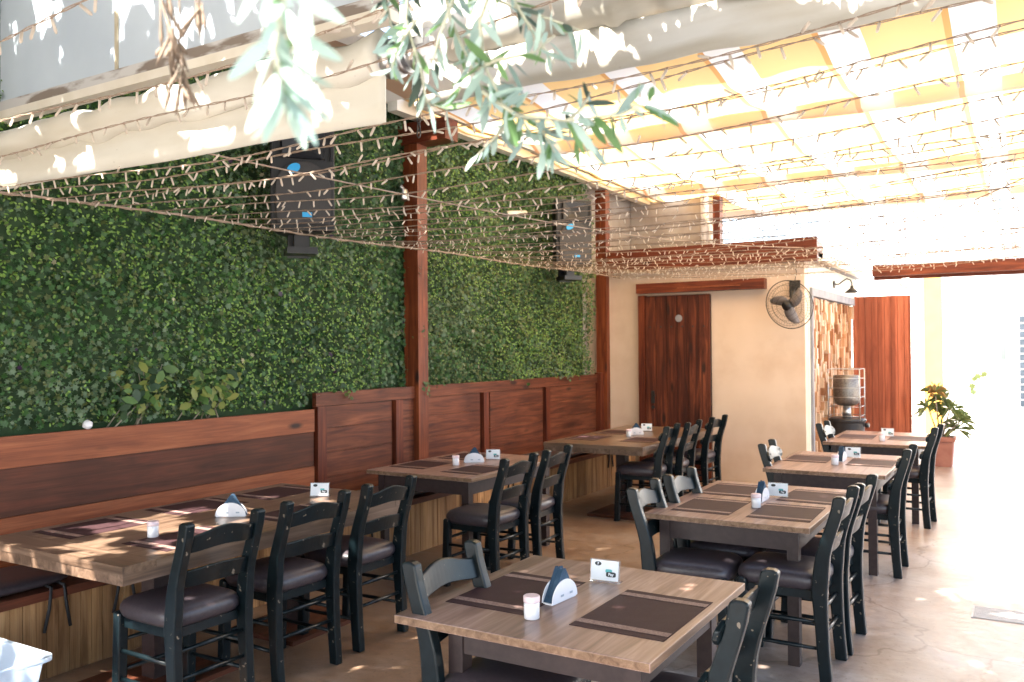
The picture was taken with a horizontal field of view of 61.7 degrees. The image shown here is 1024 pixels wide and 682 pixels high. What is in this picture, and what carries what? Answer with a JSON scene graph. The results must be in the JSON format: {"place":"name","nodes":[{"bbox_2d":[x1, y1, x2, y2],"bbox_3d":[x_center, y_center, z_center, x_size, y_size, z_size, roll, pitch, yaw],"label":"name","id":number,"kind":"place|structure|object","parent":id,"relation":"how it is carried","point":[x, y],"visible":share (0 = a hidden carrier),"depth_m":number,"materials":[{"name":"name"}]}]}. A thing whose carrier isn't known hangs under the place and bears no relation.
{"place":"outdoors","nodes":[
{"label":"outdoors","id":0,"kind":"place"},
{"bbox_2d":[39,463,1023,681],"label":"floor","id":1,"kind":"structure","parent":0,"point":[965,552],"depth_m":5.49,"materials":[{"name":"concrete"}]},
{"bbox_2d":[0,638,51,681],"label":"storage tub","id":2,"kind":"object","parent":1,"relation":"on","point":[19,662],"visible":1,"depth_m":3.78,"materials":[{"name":"white"}]},
{"bbox_2d":[112,508,264,681],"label":"taverna chair","id":3,"kind":"object","parent":1,"relation":"on","point":[185,604],"visible":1,"depth_m":3.94,"materials":[{"name":"black wood"}]},
{"bbox_2d":[0,483,410,681],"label":"pedestal table","id":4,"kind":"object","parent":1,"relation":"on","point":[108,557],"visible":0.46,"depth_m":4.35,"materials":[{"name":"brown wood"}]},
{"bbox_2d":[34,516,147,538],"bbox_3d":[-2.231,0.994,4.589,0.340,0.004,0.490,-1,-1,31],"label":"place mat","id":5,"kind":"object","parent":4,"relation":"on","point":[87,528],"visible":0.97,"depth_m":4.57,"materials":[{"name":"fabric"}]},
{"bbox_2d":[121,526,213,551],"bbox_3d":[-1.633,0.986,4.302,0.340,0.004,0.490,-1,-1,31],"label":"place mat","id":6,"kind":"object","parent":4,"relation":"on","point":[166,542],"visible":0.46,"depth_m":4.21,"materials":[{"name":"fabric"}]},
{"bbox_2d":[146,498,247,515],"bbox_3d":[-1.899,0.998,5.183,0.340,0.004,0.490,-1,-1,32],"label":"place mat","id":7,"kind":"object","parent":4,"relation":"on","point":[196,506],"visible":0.91,"depth_m":5.14,"materials":[{"name":"fabric"}]},
{"bbox_2d":[215,494,247,516],"bbox_3d":[-1.592,0.931,4.859,0.170,0.125,0.049,0,-1,-5],"label":"napkin holder","id":8,"kind":"object","parent":4,"relation":"on","point":[232,506],"visible":1,"depth_m":4.84,"materials":[{"name":"white ceramic"}]},
{"bbox_2d":[236,485,309,499],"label":"place mat","id":9,"kind":"object","parent":4,"relation":"on","point":[277,492],"visible":0.91,"depth_m":5.65,"materials":[{"name":"fabric"}]},
{"bbox_2d":[218,489,350,681],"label":"taverna chair","id":10,"kind":"object","parent":1,"relation":"on","point":[283,575],"visible":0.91,"depth_m":4.45,"materials":[{"name":"black paint"}]},
{"bbox_2d":[0,373,634,680],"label":"bench","id":11,"kind":"object","parent":1,"relation":"on","point":[342,441],"visible":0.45,"depth_m":6.22,"materials":[{"name":"wood"}]},
{"bbox_2d":[0,565,71,632],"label":"seat cushion","id":12,"kind":"object","parent":11,"relation":"on","point":[17,579],"visible":0.9,"depth_m":4.45,"materials":[{"name":"brown plastic"}]},
{"bbox_2d":[297,474,416,651],"bbox_3d":[-0.913,1.268,5.058,0.563,0.938,0.439,-1,-1,31],"label":"taverna chair","id":13,"kind":"object","parent":1,"relation":"on","point":[361,554],"visible":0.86,"depth_m":4.95,"materials":[{"name":"black paint"}]},
{"bbox_2d":[155,0,679,179],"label":"olive tree","id":14,"kind":"object","parent":1,"relation":"on","point":[286,82],"visible":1,"depth_m":1.18,"materials":[{"name":"green plant"}]},
{"bbox_2d":[397,116,457,460],"bbox_3d":[-0.875,-0.130,7.943,0.720,3.800,0.312,-1,-1,31],"label":"wooden post","id":15,"kind":"object","parent":1,"relation":"on","point":[416,320],"visible":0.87,"depth_m":7.96,"materials":[{"name":"brown wood"}]},
{"bbox_2d":[386,98,663,204],"bbox_3d":[0.956,-2.107,11.090,0.600,0.150,8.000,-1,-1,31],"label":"awning rail","id":16,"kind":"object","parent":15,"relation":"on","point":[402,108],"visible":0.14,"depth_m":9.29,"materials":[{"name":"beige paint"}]},
{"bbox_2d":[397,0,1023,219],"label":"striped awning","id":17,"kind":"object","parent":16,"relation":"attached to","point":[630,37],"visible":0.77,"depth_m":7.27,"materials":[{"name":"fabric"}]},
{"bbox_2d":[367,451,549,557],"bbox_3d":[-0.363,1.382,7.053,0.990,0.750,1.370,-1,-1,31],"label":"dining table","id":18,"kind":"object","parent":1,"relation":"on","point":[436,480],"visible":0.55,"depth_m":6.59,"materials":[{"name":"brown wood"}]},
{"bbox_2d":[440,464,498,474],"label":"place mat","id":19,"kind":"object","parent":18,"relation":"on","point":[476,469],"visible":0.89,"depth_m":6.67,"materials":[{"name":"fabric"}]},
{"bbox_2d":[442,452,538,586],"bbox_3d":[-0.155,1.273,6.130,0.563,0.938,0.439,-1,-1,32],"label":"taverna chair","id":20,"kind":"object","parent":1,"relation":"on","point":[493,518],"visible":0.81,"depth_m":6.04,"materials":[{"name":"black paint"}]},
{"bbox_2d":[402,539,590,681],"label":"taverna chair","id":21,"kind":"object","parent":1,"relation":"on","point":[427,582],"visible":0.62,"depth_m":3.05,"materials":[{"name":"black paint"}]},
{"bbox_2d":[484,444,572,567],"bbox_3d":[0.128,1.275,6.606,0.563,0.938,0.439,-1,-1,28],"label":"taverna chair","id":22,"kind":"object","parent":1,"relation":"on","point":[541,505],"visible":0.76,"depth_m":6.51,"materials":[{"name":"black paint"}]},
{"bbox_2d":[394,555,744,681],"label":"dining table","id":23,"kind":"object","parent":1,"relation":"on","point":[550,639],"visible":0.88,"depth_m":2.98,"materials":[{"name":"brown wood"}]},
{"bbox_2d":[445,572,585,614],"bbox_3d":[0.024,0.968,3.312,0.340,0.004,0.490,-1,-1,31],"label":"place mat","id":24,"kind":"object","parent":23,"relation":"on","point":[506,592],"visible":0.72,"depth_m":3.29,"materials":[{"name":"fabric"}]},
{"bbox_2d":[523,593,539,620],"bbox_3d":[0.069,0.925,2.983,0.058,0.080,0.058,-1,-1,31],"label":"candle jar","id":25,"kind":"object","parent":23,"relation":"on","point":[531,601],"visible":1,"depth_m":2.96,"materials":[{"name":"white ceramic"}]},
{"bbox_2d":[542,566,576,605],"bbox_3d":[0.179,0.904,3.202,0.049,0.125,0.170,-1,-1,37],"label":"napkin holder","id":26,"kind":"object","parent":23,"relation":"on","point":[560,586],"visible":1,"depth_m":3.18,"materials":[{"name":"plastic"}]},
{"bbox_2d":[590,558,622,583],"bbox_3d":[0.379,0.923,3.452,0.124,0.090,0.045,-1,-1,27],"label":"table sign","id":27,"kind":"object","parent":23,"relation":"on","point":[605,570],"visible":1,"depth_m":3.44,"materials":[{"name":"white plastic"}]},
{"bbox_2d":[569,590,712,641],"bbox_3d":[0.467,0.961,3.030,0.340,0.004,0.490,-1,-1,31],"label":"place mat","id":28,"kind":"object","parent":23,"relation":"on","point":[651,616],"visible":1,"depth_m":3.00,"materials":[{"name":"fabric"}]},
{"bbox_2d":[595,190,610,429],"bbox_3d":[1.223,-0.110,11.460,0.150,3.800,0.130,-1,-1,31],"label":"wooden post","id":29,"kind":"object","parent":1,"relation":"on","point":[602,328],"visible":0.5,"depth_m":11.41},
{"bbox_2d":[543,425,712,520],"bbox_3d":[1.326,1.389,9.276,1.070,0.746,2.140,-1,-1,31],"label":"pedestal table","id":30,"kind":"object","parent":1,"relation":"on","point":[614,444],"visible":0.48,"depth_m":8.60,"materials":[{"name":"brown wood"}]},
{"bbox_2d":[614,423,680,520],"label":"taverna chair","id":31,"kind":"object","parent":1,"relation":"on","point":[630,471],"visible":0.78,"depth_m":8.33,"materials":[{"name":"black"}]},
{"bbox_2d":[639,419,702,509],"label":"taverna chair","id":32,"kind":"object","parent":1,"relation":"on","point":[681,462],"visible":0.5,"depth_m":8.71,"materials":[{"name":"black paint"}]},
{"bbox_2d":[626,478,742,621],"bbox_3d":[0.981,1.263,4.785,0.563,0.910,0.439,-1,-1,28],"label":"taverna chair","id":33,"kind":"object","parent":1,"relation":"on","point":[712,564],"visible":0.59,"depth_m":4.68,"materials":[{"name":"black paint"}]},
{"bbox_2d":[672,414,727,487],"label":"taverna chair","id":34,"kind":"object","parent":1,"relation":"on","point":[705,455],"visible":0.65,"depth_m":9.42,"materials":[{"name":"black paint"}]},
{"bbox_2d":[650,567,779,681],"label":"taverna chair","id":35,"kind":"object","parent":1,"relation":"on","point":[738,633],"visible":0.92,"depth_m":2.84,"materials":[{"name":"black paint"}]},
{"bbox_2d":[663,466,775,620],"bbox_3d":[1.274,1.266,5.256,0.563,0.910,0.439,-1,-1,32],"label":"taverna chair","id":36,"kind":"object","parent":1,"relation":"on","point":[675,485],"visible":0.3,"depth_m":5.18,"materials":[{"name":"black paint"}]},
{"bbox_2d":[587,237,868,483],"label":"end building","id":37,"kind":"structure","parent":1,"relation":"on","point":[685,350],"depth_m":10.71,"materials":[{"name":"beige paint"}]},
{"bbox_2d":[208,153,803,247],"bbox_3d":[0.987,-0.955,6.842,0.008,0.311,8.001,-1,-1,37],"label":"guy wire","id":38,"kind":"object","parent":37,"relation":"attached to","point":[460,205],"visible":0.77,"depth_m":4.93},
{"bbox_2d":[645,294,712,480],"bbox_3d":[2.102,0.587,10.871,0.855,2.340,0.114,-1,-1,31],"label":"door","id":39,"kind":"structure","parent":37,"relation":"in","point":[678,327],"depth_m":10.87,"materials":[{"name":"brown wood"}]},
{"bbox_2d":[766,268,813,328],"bbox_3d":[3.215,-0.541,9.986,0.433,0.803,0.507,0,-1,-1],"label":"wall fan","id":40,"kind":"object","parent":37,"relation":"attached to","point":[788,305],"depth_m":9.93,"materials":[{"name":"grey metal"}]},
{"bbox_2d":[853,295,911,432],"bbox_3d":[5.590,0.530,12.943,0.810,2.420,0.060,-1,-1,31],"label":"red plank door","id":41,"kind":"structure","parent":37,"relation":"attached to","point":[882,341],"depth_m":12.90,"materials":[{"name":"wood"}]},
{"bbox_2d":[644,480,846,666],"bbox_3d":[1.496,1.349,5.232,0.910,0.747,1.370,-1,-1,31],"label":"dining table","id":42,"kind":"object","parent":1,"relation":"on","point":[739,527],"visible":0.45,"depth_m":4.70,"materials":[{"name":"brown wood"}]},
{"bbox_2d":[671,497,750,514],"bbox_3d":[1.185,0.975,5.082,0.340,0.004,0.490,-1,-1,30],"label":"place mat","id":43,"kind":"object","parent":42,"relation":"on","point":[713,506],"visible":0.98,"depth_m":5.07,"materials":[{"name":"fabric"}]},
{"bbox_2d":[701,483,767,496],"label":"place mat","id":44,"kind":"object","parent":42,"relation":"on","point":[737,490],"visible":0.85,"depth_m":5.63,"materials":[{"name":"fabric"}]},
{"bbox_2d":[746,503,825,522],"bbox_3d":[1.559,0.969,4.859,0.340,0.004,0.490,-1,-1,30],"label":"place mat","id":45,"kind":"object","parent":42,"relation":"on","point":[788,512],"visible":1,"depth_m":4.84,"materials":[{"name":"fabric"}]},
{"bbox_2d":[776,489,845,504],"bbox_3d":[1.885,0.972,5.356,0.340,0.004,0.490,-1,-1,32],"label":"place mat","id":46,"kind":"object","parent":42,"relation":"on","point":[811,496],"visible":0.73,"depth_m":5.36,"materials":[{"name":"fabric"}]},
{"bbox_2d":[758,439,824,534],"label":"taverna chair","id":47,"kind":"object","parent":1,"relation":"on","point":[770,453],"visible":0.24,"depth_m":6.76,"materials":[{"name":"black paint"}]},
{"bbox_2d":[737,485,859,681],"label":"taverna chair","id":48,"kind":"object","parent":1,"relation":"on","point":[817,580],"visible":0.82,"depth_m":4.37,"materials":[{"name":"black paint"}]},
{"bbox_2d":[765,473,877,655],"bbox_3d":[1.783,1.244,4.949,0.563,0.938,0.439,-1,-1,32],"label":"taverna chair","id":49,"kind":"object","parent":1,"relation":"on","point":[853,557],"visible":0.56,"depth_m":4.92,"materials":[{"name":"black paint"}]},
{"bbox_2d":[763,451,900,575],"bbox_3d":[2.648,1.356,6.955,0.880,0.750,1.270,-1,-1,31],"label":"dining table","id":50,"kind":"object","parent":1,"relation":"on","point":[841,475],"visible":0.56,"depth_m":6.50,"materials":[{"name":"brown wood"}]},
{"bbox_2d":[845,458,896,467],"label":"place mat","id":51,"kind":"object","parent":50,"relation":"on","point":[872,462],"visible":0.96,"depth_m":6.88,"materials":[{"name":"fabric"}]},
{"bbox_2d":[827,368,869,435],"bbox_3d":[4.349,1.059,11.083,0.505,1.404,0.470,-1,-1,31],"label":"patio heater","id":52,"kind":"object","parent":1,"relation":"on","point":[846,392],"visible":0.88,"depth_m":10.96,"materials":[{"name":"grey metal"}]},
{"bbox_2d":[823,430,928,523],"bbox_3d":[3.806,1.366,8.796,0.920,0.750,1.320,-1,-1,31],"label":"dining table","id":53,"kind":"object","parent":1,"relation":"on","point":[875,446],"visible":0.53,"depth_m":8.30,"materials":[{"name":"brown wood"}]},
{"bbox_2d":[863,443,917,578],"bbox_3d":[2.741,1.253,6.475,0.563,0.938,0.490,-1,-1,31],"label":"taverna chair","id":54,"kind":"object","parent":1,"relation":"on","point":[891,507],"visible":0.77,"depth_m":6.22,"materials":[{"name":"black paint"}]},
{"bbox_2d":[878,424,943,528],"bbox_3d":[3.781,1.262,8.157,0.563,0.938,0.490,-1,-1,34],"label":"taverna chair","id":55,"kind":"object","parent":1,"relation":"on","point":[922,474],"visible":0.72,"depth_m":7.93,"materials":[{"name":"black paint"}]},
{"bbox_2d":[935,435,956,466],"bbox_3d":[6.034,1.545,12.054,0.380,0.425,0.380,-1,-1,31],"label":"plant pot","id":56,"kind":"object","parent":1,"relation":"on","point":[945,453],"visible":0.54,"depth_m":11.89,"materials":[{"name":"ceramic"}]},
{"bbox_2d":[912,370,988,442],"bbox_3d":[6.119,0.916,11.997,1.010,1.022,0.585,-1,-1,31],"label":"dracaena","id":57,"kind":"object","parent":56,"relation":"in","point":[961,415],"visible":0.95,"depth_m":11.98,"materials":[{"name":"green plant"}]},
{"bbox_2d":[971,605,1023,623],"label":"floor drain","id":58,"kind":"object","parent":1,"relation":"in","point":[1004,615],"visible":1,"depth_m":5.33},
{"bbox_2d":[361,0,1005,359],"label":"sky","id":59,"kind":"structure","parent":0,"point":[815,216],"materials":[{"name":"white"}]},
{"bbox_2d":[822,189,1000,433],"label":"white building","id":60,"kind":"structure","parent":0,"point":[955,334],"depth_m":16.68,"materials":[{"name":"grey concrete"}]},
{"bbox_2d":[867,215,905,271],"bbox_3d":[7.540,-1.951,17.253,0.700,1.100,0.058,-1,-1,31],"label":"window","id":61,"kind":"structure","parent":60,"relation":"in","point":[890,217],"depth_m":17.21,"materials":[{"name":"grey glass"}]},
{"bbox_2d":[872,258,1023,280],"bbox_3d":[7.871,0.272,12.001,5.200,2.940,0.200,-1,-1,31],"label":"timber beam","id":62,"kind":"structure","parent":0,"point":[1008,266],"depth_m":12.73,"materials":[{"name":"red wood"}]},
{"bbox_2d":[912,360,1023,468],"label":"ground","id":63,"kind":"structure","parent":0,"point":[1002,446],"depth_m":14.65,"materials":[{"name":"white"}]},
{"bbox_2d":[420,0,630,374],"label":"boundary wall","id":64,"kind":"structure","parent":63,"relation":"on","point":[619,223],"depth_m":12.44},
{"bbox_2d":[0,0,596,436],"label":"hedge wall","id":65,"kind":"structure","parent":64,"relation":"attached to","point":[88,294],"depth_m":6.42,"materials":[{"name":"plant"}]},
{"bbox_2d":[99,352,178,426],"bbox_3d":[-2.402,0.357,5.462,0.258,0.567,0.482,-1,-1,31],"label":"shrub","id":66,"kind":"object","parent":65,"relation":"attached to","point":[144,395],"visible":0.91,"depth_m":5.43,"materials":[{"name":"green plant"}]},
{"bbox_2d":[0,0,399,123],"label":"plastic sheet screen","id":67,"kind":"object","parent":65,"relation":"attached to","point":[109,47],"visible":0.73,"depth_m":4.24,"materials":[{"name":"white paint"}]},
{"bbox_2d":[176,364,243,420],"bbox_3d":[-2.116,0.402,5.946,0.262,0.483,0.547,-1,-1,31],"label":"shrub","id":68,"kind":"object","parent":65,"relation":"attached to","point":[201,390],"visible":0.97,"depth_m":5.89,"materials":[{"name":"green plant"}]},
{"bbox_2d":[0,27,436,190],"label":"roller awning","id":69,"kind":"object","parent":65,"relation":"attached to","point":[356,98],"visible":0.69,"depth_m":3.54,"materials":[{"name":"beige fabric"}]},
{"bbox_2d":[0,191,619,278],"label":"support cable","id":70,"kind":"object","parent":69,"relation":"attached to","point":[129,208],"visible":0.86,"depth_m":5.79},
{"bbox_2d":[0,0,96,54],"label":"string lights","id":71,"kind":"object","parent":70,"relation":"hanging from","point":[83,7],"visible":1,"depth_m":2.09,"materials":[{"name":"beige"}]},
{"bbox_2d":[0,0,413,125],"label":"string lights","id":72,"kind":"object","parent":70,"relation":"hanging from","point":[351,23],"visible":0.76,"depth_m":2.46,"materials":[{"name":"beige"}]},
{"bbox_2d":[0,0,582,164],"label":"string lights","id":73,"kind":"object","parent":70,"relation":"hanging from","point":[49,144],"visible":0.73,"depth_m":2.83,"materials":[{"name":"beige"}]},
{"bbox_2d":[0,0,935,193],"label":"string lights","id":74,"kind":"object","parent":70,"relation":"hanging from","point":[850,24],"visible":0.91,"depth_m":2.67,"materials":[{"name":"beige"}]},
{"bbox_2d":[11,0,993,197],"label":"string lights","id":75,"kind":"object","parent":70,"relation":"hanging from","point":[923,10],"visible":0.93,"depth_m":2.83,"materials":[{"name":"beige"}]},
{"bbox_2d":[45,19,1023,205],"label":"string lights","id":76,"kind":"object","parent":70,"relation":"hanging from","point":[969,38],"visible":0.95,"depth_m":2.96,"materials":[{"name":"beige"}]},
{"bbox_2d":[79,28,1023,206],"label":"string lights","id":77,"kind":"object","parent":70,"relation":"hanging from","point":[725,99],"visible":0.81,"depth_m":3.09,"materials":[{"name":"beige"}]},
{"bbox_2d":[110,61,1023,207],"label":"string lights","id":78,"kind":"object","parent":70,"relation":"hanging from","point":[778,117],"visible":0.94,"depth_m":3.35,"materials":[{"name":"beige"}]},
{"bbox_2d":[142,90,1023,215],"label":"string lights","id":79,"kind":"object","parent":70,"relation":"hanging from","point":[793,139],"visible":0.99,"depth_m":3.69,"materials":[{"name":"beige"}]},
{"bbox_2d":[187,113,1023,221],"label":"string lights","id":80,"kind":"object","parent":70,"relation":"hanging from","point":[737,165],"visible":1,"depth_m":4.03,"materials":[{"name":"beige"}]},
{"bbox_2d":[220,129,1023,224],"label":"string lights","id":81,"kind":"object","parent":70,"relation":"hanging from","point":[809,160],"visible":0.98,"depth_m":4.22,"materials":[{"name":"beige"}]},
{"bbox_2d":[241,133,1023,228],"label":"string lights","id":82,"kind":"object","parent":70,"relation":"hanging from","point":[717,178],"visible":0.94,"depth_m":4.20,"materials":[{"name":"beige"}]},
{"bbox_2d":[266,141,1023,232],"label":"string lights","id":83,"kind":"object","parent":70,"relation":"hanging from","point":[760,183],"visible":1,"depth_m":4.54,"materials":[{"name":"beige"}]},
{"bbox_2d":[288,152,1023,233],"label":"string lights","id":84,"kind":"object","parent":70,"relation":"hanging from","point":[746,190],"visible":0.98,"depth_m":4.68,"materials":[{"name":"beige"}]},
{"bbox_2d":[303,159,1023,237],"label":"string lights","id":85,"kind":"object","parent":70,"relation":"hanging from","point":[794,196],"visible":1,"depth_m":4.88,"materials":[{"name":"beige"}]},
{"bbox_2d":[323,157,1023,240],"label":"string lights","id":86,"kind":"object","parent":70,"relation":"hanging from","point":[619,214],"visible":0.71,"depth_m":4.97,"materials":[{"name":"beige"}]},
{"bbox_2d":[333,166,1023,238],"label":"string lights","id":87,"kind":"object","parent":70,"relation":"hanging from","point":[990,171],"visible":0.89,"depth_m":5.06,"materials":[{"name":"beige"}]},
{"bbox_2d":[351,184,1023,245],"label":"string lights","id":88,"kind":"object","parent":70,"relation":"hanging from","point":[1008,187],"visible":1,"depth_m":5.26,"materials":[{"name":"beige"}]},
{"bbox_2d":[366,180,1023,244],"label":"string lights","id":89,"kind":"object","parent":70,"relation":"hanging from","point":[1007,183],"visible":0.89,"depth_m":5.38,"materials":[{"name":"beige"}]},
{"bbox_2d":[382,185,1015,246],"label":"string lights","id":90,"kind":"object","parent":70,"relation":"hanging from","point":[724,221],"visible":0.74,"depth_m":5.55,"materials":[{"name":"beige"}]},
{"bbox_2d":[390,178,1022,246],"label":"string lights","id":91,"kind":"object","parent":70,"relation":"hanging from","point":[1008,180],"visible":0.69,"depth_m":5.77,"materials":[{"name":"beige"}]},
{"bbox_2d":[404,196,1023,249],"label":"string lights","id":92,"kind":"object","parent":70,"relation":"hanging from","point":[994,200],"visible":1,"depth_m":5.92,"materials":[{"name":"beige"}]},
{"bbox_2d":[416,197,1020,252],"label":"string lights","id":93,"kind":"object","parent":70,"relation":"hanging from","point":[730,229],"visible":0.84,"depth_m":6.07,"materials":[{"name":"beige"}]},
{"bbox_2d":[433,194,1023,251],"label":"string lights","id":94,"kind":"object","parent":70,"relation":"hanging from","point":[767,227],"visible":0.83,"depth_m":6.05,"materials":[{"name":"beige"}]},
{"bbox_2d":[452,210,1021,254],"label":"string lights","id":95,"kind":"object","parent":70,"relation":"hanging from","point":[756,238],"visible":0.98,"depth_m":6.39,"materials":[{"name":"beige"}]},
{"bbox_2d":[459,206,1016,255],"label":"string lights","id":96,"kind":"object","parent":70,"relation":"hanging from","point":[735,239],"visible":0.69,"depth_m":6.58,"materials":[{"name":"beige"}]},
{"bbox_2d":[456,206,1023,254],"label":"string lights","id":97,"kind":"object","parent":70,"relation":"hanging from","point":[754,237],"visible":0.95,"depth_m":6.50,"materials":[{"name":"beige"}]},
{"bbox_2d":[475,218,1022,259],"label":"string lights","id":98,"kind":"object","parent":70,"relation":"hanging from","point":[912,230],"visible":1,"depth_m":6.81,"materials":[{"name":"beige"}]},
{"bbox_2d":[488,213,1023,261],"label":"string lights","id":99,"kind":"object","parent":70,"relation":"hanging from","point":[789,238],"visible":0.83,"depth_m":6.87,"materials":[{"name":"beige"}]},
{"bbox_2d":[492,224,1023,261],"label":"string lights","id":100,"kind":"object","parent":70,"relation":"hanging from","point":[772,249],"visible":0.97,"depth_m":7.20,"materials":[{"name":"beige"}]},
{"bbox_2d":[501,227,1023,264],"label":"string lights","id":101,"kind":"object","parent":70,"relation":"hanging from","point":[764,252],"visible":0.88,"depth_m":7.41,"materials":[{"name":"beige"}]},
{"bbox_2d":[270,132,334,258],"bbox_3d":[-1.585,-1.105,6.410,0.461,0.950,0.400,0,-1,-21],"label":"loudspeaker","id":102,"kind":"object","parent":65,"relation":"attached to","point":[298,246],"visible":0.73,"depth_m":6.25,"materials":[{"name":"black plastic"}]},
{"bbox_2d":[291,34,461,101],"bbox_3d":[-1.264,-2.151,6.585,0.830,0.080,1.910,-1,-1,31],"label":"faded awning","id":103,"kind":"object","parent":65,"relation":"attached to","point":[395,90],"visible":0.11,"depth_m":7.16,"materials":[{"name":"fabric"}]},
{"bbox_2d":[552,199,591,281],"bbox_3d":[0.671,-1.184,10.188,0.461,0.950,0.400,0,-1,-21],"label":"loudspeaker","id":104,"kind":"object","parent":65,"relation":"attached to","point":[566,276],"visible":0.64,"depth_m":10.03,"materials":[{"name":"black plastic"}]},
{"bbox_2d":[630,195,722,249],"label":"building","id":105,"kind":"structure","parent":63,"relation":"on","point":[669,212],"depth_m":12.56,"materials":[{"name":"beige concrete"}]},
{"bbox_2d":[1004,194,1023,409],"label":"street house","id":106,"kind":"structure","parent":0,"point":[1014,290],"depth_m":22.43,"materials":[{"name":"white"}]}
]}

